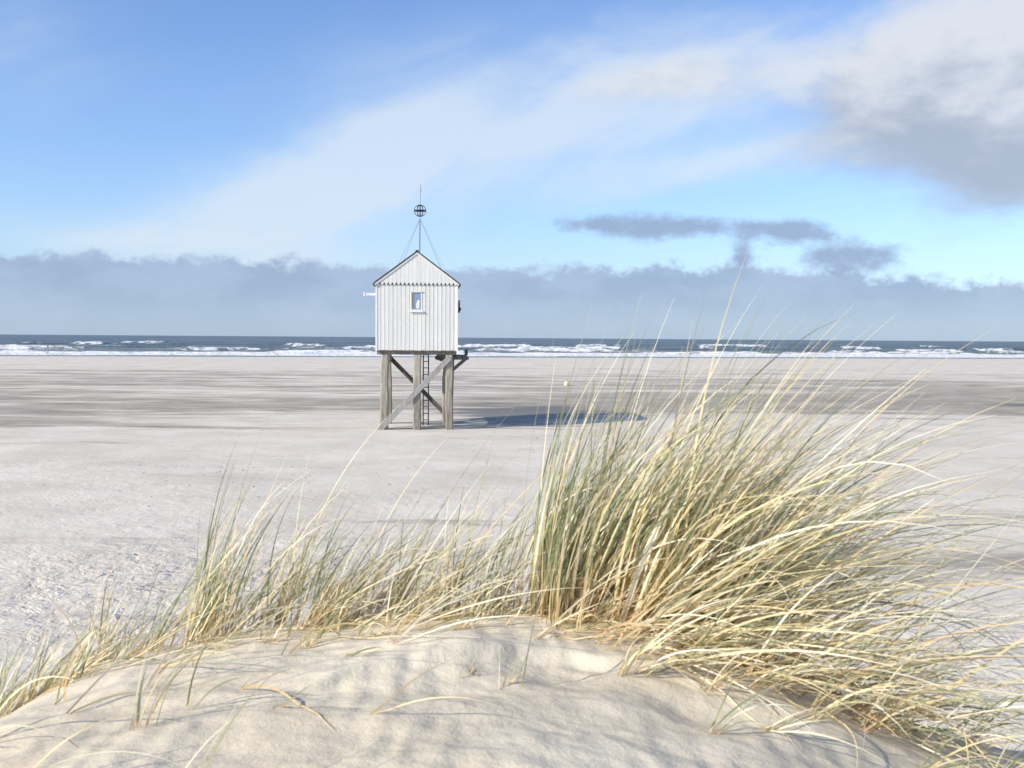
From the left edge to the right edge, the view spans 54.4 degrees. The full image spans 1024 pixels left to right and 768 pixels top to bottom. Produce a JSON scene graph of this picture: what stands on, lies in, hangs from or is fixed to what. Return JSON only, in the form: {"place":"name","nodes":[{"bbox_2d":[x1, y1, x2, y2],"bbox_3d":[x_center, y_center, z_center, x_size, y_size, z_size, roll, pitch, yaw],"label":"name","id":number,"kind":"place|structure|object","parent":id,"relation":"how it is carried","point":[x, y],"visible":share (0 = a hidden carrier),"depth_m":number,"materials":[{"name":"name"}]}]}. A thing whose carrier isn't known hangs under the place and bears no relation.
{"place":"outdoors","nodes":[
{"label":"outdoors","id":0,"kind":"place"},
{"bbox_2d":[0,589,114,717],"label":"marram grass","id":1,"kind":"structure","parent":0,"point":[32,690],"depth_m":2.95,"materials":[{"name":"beige plant"}]},
{"bbox_2d":[9,373,624,694],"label":"marram grass","id":2,"kind":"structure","parent":0,"point":[493,606],"depth_m":3.17,"materials":[{"name":"beige plant"}]},
{"bbox_2d":[412,293,413,309],"bbox_3d":[-3.670,-3.062,36.843,0.082,0.610,0.006,0,3,-5],"label":"window blind","id":3,"kind":"object","parent":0,"point":[413,301],"depth_m":36.84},
{"bbox_2d":[0,356,1023,750],"bbox_3d":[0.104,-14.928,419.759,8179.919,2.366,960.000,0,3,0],"label":"beach ground","id":4,"kind":"structure","parent":0,"point":[86,442],"depth_m":27.48,"materials":[{"name":"beige sand"}]},
{"bbox_2d":[380,355,452,429],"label":"support posts","id":5,"kind":"object","parent":4,"relation":"on","point":[386,394],"visible":0.86,"depth_m":37.10,"materials":[{"name":"wood"}]},
{"bbox_2d":[376,356,453,429],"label":"cross braces","id":6,"kind":"object","parent":5,"relation":"attached to","point":[416,391],"visible":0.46,"depth_m":37.01,"materials":[{"name":"grey wood"}]},
{"bbox_2d":[377,350,456,354],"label":"floor beams","id":7,"kind":"structure","parent":5,"relation":"on","point":[408,352],"depth_m":37.05,"materials":[{"name":"wood"}]},
{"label":"inner walls","id":8,"kind":"object","parent":7,"relation":"on","visible":0},
{"bbox_2d":[375,254,457,350],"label":"board cladding","id":9,"kind":"structure","parent":8,"relation":"attached to","point":[433,325],"depth_m":36.85,"materials":[{"name":"white wood"}]},
{"bbox_2d":[409,291,422,311],"bbox_3d":[-3.537,-3.048,36.825,0.520,0.765,0.104,0,3,-5],"label":"window frame","id":10,"kind":"object","parent":9,"relation":"in","point":[421,301],"visible":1,"depth_m":36.82,"materials":[{"name":"white wood"}]},
{"bbox_2d":[414,293,420,309],"bbox_3d":[-3.540,-3.062,36.862,0.350,0.610,0.006,0,3,-5],"label":"window glass","id":11,"kind":"object","parent":10,"relation":"in","point":[417,296],"visible":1,"depth_m":36.86,"materials":[{"name":"glass"}]},
{"bbox_2d":[375,252,458,285],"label":"bargeboards","id":12,"kind":"object","parent":9,"relation":"attached to","point":[425,259],"visible":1,"depth_m":36.68,"materials":[{"name":"white wood"}]},
{"bbox_2d":[373,250,460,288],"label":"roof","id":13,"kind":"structure","parent":9,"relation":"on","point":[424,257],"depth_m":36.68,"materials":[{"name":"wood"}]},
{"bbox_2d":[419,184,420,251],"bbox_3d":[-3.532,-6.303,38.203,0.087,2.690,0.056,0,3,-5],"label":"mast","id":14,"kind":"object","parent":13,"relation":"on","point":[419,221],"visible":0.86,"depth_m":38.20,"materials":[{"name":"black metal"}]},
{"bbox_2d":[414,205,425,216],"bbox_3d":[-3.525,-6.647,38.188,0.484,0.464,0.484,0,3,-5],"label":"mast globe","id":15,"kind":"object","parent":14,"relation":"attached to","point":[420,210],"visible":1,"depth_m":38.16,"materials":[{"name":"black metal"}]},
{"bbox_2d":[398,219,445,271],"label":"guy wires","id":16,"kind":"object","parent":13,"relation":"attached to","point":[428,238],"visible":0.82,"depth_m":38.09,"materials":[{"name":"grey metal"}]},
{"bbox_2d":[435,349,468,370],"bbox_3d":[-2.354,-0.874,38.959,1.300,0.969,2.108,0,3,-5],"label":"landing","id":17,"kind":"object","parent":5,"relation":"attached to","point":[463,358],"visible":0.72,"depth_m":38.65,"materials":[{"name":"black wood"}]},
{"bbox_2d":[423,355,428,425],"bbox_3d":[-3.327,0.164,38.449,0.245,2.876,0.320,0,3,-5],"label":"ladder","id":18,"kind":"object","parent":4,"relation":"on","point":[425,393],"visible":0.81,"depth_m":38.41,"materials":[{"name":"black metal"}]},
{"bbox_2d":[0,610,1023,767],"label":"sand dune","id":19,"kind":"structure","parent":0,"point":[577,703],"depth_m":2.39,"materials":[{"name":"beige sand"}]},
{"bbox_2d":[0,334,1023,358],"bbox_3d":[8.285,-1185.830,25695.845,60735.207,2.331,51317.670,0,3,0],"label":"sea","id":20,"kind":"structure","parent":0,"point":[161,346],"depth_m":346.97,"materials":[{"name":"liquid"}]},
{"bbox_2d":[0,510,1023,767],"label":"marram grass","id":21,"kind":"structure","parent":0,"point":[810,714],"depth_m":2.54,"materials":[{"name":"beige plant"}]},
{"bbox_2d":[0,0,1023,341],"label":"sky","id":22,"kind":"structure","parent":0,"point":[168,167],"materials":[{"name":"blue"}]},
{"bbox_2d":[508,251,1023,767],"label":"marram grass","id":23,"kind":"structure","parent":0,"point":[740,555],"depth_m":3.01,"materials":[{"name":"beige plant"}]}
]}

